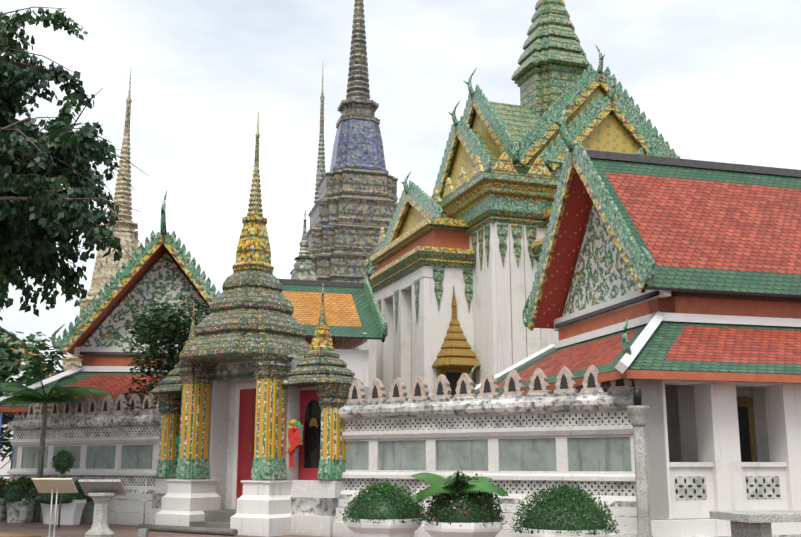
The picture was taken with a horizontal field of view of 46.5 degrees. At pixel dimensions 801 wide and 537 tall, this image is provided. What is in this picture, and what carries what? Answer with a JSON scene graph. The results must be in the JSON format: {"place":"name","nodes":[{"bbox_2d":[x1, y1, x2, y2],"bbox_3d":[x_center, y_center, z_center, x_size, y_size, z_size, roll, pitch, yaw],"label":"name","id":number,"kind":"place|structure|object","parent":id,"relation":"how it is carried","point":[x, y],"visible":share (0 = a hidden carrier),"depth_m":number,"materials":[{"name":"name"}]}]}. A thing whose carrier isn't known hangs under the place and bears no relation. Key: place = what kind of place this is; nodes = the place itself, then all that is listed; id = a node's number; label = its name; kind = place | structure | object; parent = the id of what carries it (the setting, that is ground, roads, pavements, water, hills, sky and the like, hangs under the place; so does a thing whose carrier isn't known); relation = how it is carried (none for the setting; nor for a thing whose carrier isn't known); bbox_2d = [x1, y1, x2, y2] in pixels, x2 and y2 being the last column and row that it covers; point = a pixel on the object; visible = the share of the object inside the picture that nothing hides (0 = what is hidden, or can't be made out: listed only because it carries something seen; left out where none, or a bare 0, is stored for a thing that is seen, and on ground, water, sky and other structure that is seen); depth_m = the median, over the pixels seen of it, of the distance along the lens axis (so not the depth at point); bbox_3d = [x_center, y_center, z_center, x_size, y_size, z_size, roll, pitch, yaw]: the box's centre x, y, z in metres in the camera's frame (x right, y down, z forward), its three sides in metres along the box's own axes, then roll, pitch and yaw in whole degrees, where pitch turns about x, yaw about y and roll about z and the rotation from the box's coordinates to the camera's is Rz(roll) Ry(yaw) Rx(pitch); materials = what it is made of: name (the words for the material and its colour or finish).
{"place":"outdoors","nodes":[
{"label":"outdoors","id":0,"kind":"place"},
{"bbox_2d":[0,7,146,320],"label":"tree","id":1,"kind":"object","parent":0,"point":[67,147],"depth_m":17.00,"materials":[{"name":"green plant"}]},
{"bbox_2d":[0,483,324,536],"bbox_3d":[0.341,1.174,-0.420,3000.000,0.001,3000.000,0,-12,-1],"label":"ground","id":2,"kind":"structure","parent":0,"point":[80,530],"depth_m":17.17,"materials":[{"name":"stone"}]},
{"bbox_2d":[0,499,6,521],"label":"planter","id":3,"kind":"object","parent":2,"relation":"on","point":[3,512],"visible":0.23,"depth_m":20.02,"materials":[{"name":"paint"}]},
{"bbox_2d":[0,477,14,497],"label":"flower shrub","id":4,"kind":"object","parent":3,"relation":"in","point":[3,482],"visible":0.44,"depth_m":20.25,"materials":[{"name":"green plant"}]},
{"bbox_2d":[0,413,15,480],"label":"scaffold","id":5,"kind":"object","parent":2,"relation":"on","point":[11,460],"visible":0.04,"depth_m":25.23,"materials":[{"name":"blue"}]},
{"bbox_2d":[0,532,41,536],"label":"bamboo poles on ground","id":6,"kind":"object","parent":2,"relation":"on","point":[14,534],"visible":1,"depth_m":15.66,"materials":[{"name":"beige wood"}]},
{"bbox_2d":[5,498,36,522],"bbox_3d":[-8.127,5.168,19.921,0.800,0.500,0.540,-8,-14,34],"label":"planter","id":7,"kind":"object","parent":2,"relation":"on","point":[22,511],"visible":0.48,"depth_m":19.66,"materials":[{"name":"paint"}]},
{"bbox_2d":[0,475,37,501],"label":"flower shrub","id":8,"kind":"object","parent":7,"relation":"in","point":[19,488],"visible":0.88,"depth_m":19.76,"materials":[{"name":"green plant"}]},
{"bbox_2d":[0,328,54,480],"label":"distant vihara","id":9,"kind":"structure","parent":2,"relation":"on","point":[5,469],"depth_m":60.89,"materials":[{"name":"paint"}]},
{"bbox_2d":[0,326,67,460],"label":"distant trees","id":10,"kind":"object","parent":2,"relation":"on","point":[8,367],"visible":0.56,"depth_m":42.80,"materials":[{"name":"green plant"}]},
{"bbox_2d":[32,478,77,536],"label":"info sign on legs","id":11,"kind":"object","parent":2,"relation":"on","point":[55,485],"visible":1,"depth_m":15.73,"materials":[{"name":"white metal"}]},
{"bbox_2d":[0,375,113,521],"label":"palm","id":12,"kind":"object","parent":2,"relation":"on","point":[24,394],"visible":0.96,"depth_m":20.21,"materials":[{"name":"green plant"}]},
{"bbox_2d":[58,474,62,527],"bbox_3d":[-6.623,4.468,18.157,0.031,1.150,0.036,0,-12,-1],"label":"topiary trunk","id":13,"kind":"object","parent":2,"relation":"on","point":[60,507],"visible":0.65,"depth_m":18.10,"materials":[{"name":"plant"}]},
{"bbox_2d":[50,462,74,474],"bbox_3d":[-6.627,3.906,18.286,0.447,0.277,0.440,0,-12,-1],"label":"topiary ball","id":14,"kind":"object","parent":13,"relation":"attached to","point":[62,467],"visible":1,"depth_m":18.17,"materials":[{"name":"green plant"}]},
{"bbox_2d":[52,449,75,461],"bbox_3d":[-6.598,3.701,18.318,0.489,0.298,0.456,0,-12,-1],"label":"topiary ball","id":15,"kind":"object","parent":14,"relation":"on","point":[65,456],"visible":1,"depth_m":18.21,"materials":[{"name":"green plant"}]},
{"bbox_2d":[40,499,85,524],"bbox_3d":[-7.034,5.050,19.355,1.250,0.500,0.540,-8,-14,34],"label":"planter","id":16,"kind":"object","parent":2,"relation":"on","point":[71,513],"visible":0.6,"depth_m":19.03,"materials":[{"name":"white ceramic"}]},
{"bbox_2d":[25,476,92,503],"bbox_3d":[-7.072,4.637,19.424,1.410,0.606,1.401,0,-12,-1],"label":"flower shrub","id":17,"kind":"object","parent":16,"relation":"on","point":[44,498],"visible":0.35,"depth_m":19.02,"materials":[{"name":"green plant"}]},
{"bbox_2d":[7,393,160,524],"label":"enclosure wall","id":18,"kind":"structure","parent":2,"relation":"on","point":[106,440],"depth_m":20.25,"materials":[{"name":"paint"}]},
{"bbox_2d":[62,70,138,370],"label":"stupa","id":19,"kind":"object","parent":2,"relation":"on","point":[107,267],"visible":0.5,"depth_m":90.41,"materials":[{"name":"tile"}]},
{"bbox_2d":[79,479,125,536],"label":"plaque on stone pedestal","id":20,"kind":"object","parent":2,"relation":"on","point":[101,493],"visible":1,"depth_m":14.48,"materials":[{"name":"stone"}]},
{"bbox_2d":[0,190,220,414],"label":"temple building","id":21,"kind":"structure","parent":2,"relation":"on","point":[97,337],"depth_m":24.09,"materials":[{"name":"tile"}]},
{"bbox_2d":[138,478,148,536],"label":"rope post","id":22,"kind":"object","parent":2,"relation":"on","point":[143,532],"visible":1,"depth_m":15.57,"materials":[{"name":"metal"}]},
{"bbox_2d":[122,296,210,415],"bbox_3d":[-5.045,3.089,20.798,2.763,4.934,2.893,0,-12,-1],"label":"court tree","id":23,"kind":"object","parent":2,"relation":"on","point":[171,326],"depth_m":20.68,"materials":[{"name":"green plant"}]},
{"bbox_2d":[137,111,369,536],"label":"temple gate","id":24,"kind":"structure","parent":2,"relation":"on","point":[251,391],"depth_m":17.39,"materials":[{"name":"tile"}]},
{"bbox_2d":[291,210,317,280],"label":"chedi","id":25,"kind":"structure","parent":2,"relation":"on","point":[303,268],"depth_m":35.26,"materials":[{"name":"grey stone"}]},
{"bbox_2d":[314,69,325,203],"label":"chedi","id":26,"kind":"structure","parent":2,"relation":"on","point":[320,170],"depth_m":109.48,"materials":[{"name":"grey stone"}]},
{"bbox_2d":[279,245,387,386],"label":"temple building","id":27,"kind":"structure","parent":2,"relation":"on","point":[353,317],"depth_m":25.75,"materials":[{"name":"tile"}]},
{"bbox_2d":[290,0,397,349],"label":"stupa","id":28,"kind":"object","parent":2,"relation":"on","point":[353,209],"visible":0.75,"depth_m":74.90,"materials":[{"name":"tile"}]},
{"bbox_2d":[346,518,421,536],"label":"octagonal planter","id":29,"kind":"object","parent":2,"relation":"on","point":[381,528],"visible":0.79,"depth_m":10.73,"materials":[{"name":"white paint"}]},
{"bbox_2d":[336,478,426,523],"bbox_3d":[-0.216,2.803,11.162,1.177,0.589,1.102,0,-12,-1],"label":"clipped shrub","id":30,"kind":"object","parent":29,"relation":"on","point":[381,500],"visible":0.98,"depth_m":10.86,"materials":[{"name":"green plant"}]},
{"bbox_2d":[424,520,502,536],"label":"octagonal planter","id":31,"kind":"object","parent":2,"relation":"on","point":[441,529],"visible":0.71,"depth_m":10.11,"materials":[{"name":"white paint"}]},
{"bbox_2d":[411,471,508,502],"bbox_3d":[0.657,2.863,10.487,1.085,1.155,1.056,0,-12,-1],"label":"palm seedling","id":32,"kind":"object","parent":31,"relation":"in","point":[437,482],"visible":0.58,"depth_m":10.33,"materials":[{"name":"green plant"}]},
{"bbox_2d":[418,471,509,527],"bbox_3d":[0.687,2.627,10.479,0.999,0.686,0.943,8,-14,-32],"label":"flower bush","id":33,"kind":"object","parent":31,"relation":"on","point":[477,506],"visible":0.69,"depth_m":10.27,"materials":[{"name":"green plant"}]},
{"bbox_2d":[333,365,637,536],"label":"enclosure wall","id":34,"kind":"structure","parent":2,"relation":"on","point":[515,441],"depth_m":14.76,"materials":[{"name":"paint"}]},
{"bbox_2d":[359,0,679,399],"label":"temple","id":35,"kind":"structure","parent":2,"relation":"on","point":[455,256],"depth_m":27.05,"materials":[{"name":"paint"}]},
{"bbox_2d":[521,527,607,536],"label":"octagonal planter","id":36,"kind":"object","parent":2,"relation":"on","point":[552,533],"visible":0.6,"depth_m":8.99,"materials":[{"name":"white ceramic"}]},
{"bbox_2d":[503,478,625,535],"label":"clipped shrub","id":37,"kind":"object","parent":36,"relation":"on","point":[563,507],"visible":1,"depth_m":9.15,"materials":[{"name":"green plant"}]},
{"bbox_2d":[469,90,800,536],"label":"temple building","id":38,"kind":"structure","parent":2,"relation":"on","point":[670,287],"depth_m":15.75,"materials":[{"name":"tile"}]},
{"bbox_2d":[627,388,652,536],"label":"stone lamp post","id":39,"kind":"object","parent":2,"relation":"on","point":[638,411],"visible":1,"depth_m":12.56,"materials":[{"name":"stone"}]},
{"bbox_2d":[709,510,800,536],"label":"stone table","id":40,"kind":"object","parent":2,"relation":"on","point":[756,523],"visible":1,"depth_m":9.90,"materials":[{"name":"stone"}]},
{"bbox_2d":[0,0,800,384],"label":"sky","id":41,"kind":"structure","parent":0,"point":[719,80],"materials":[{"name":"white"}]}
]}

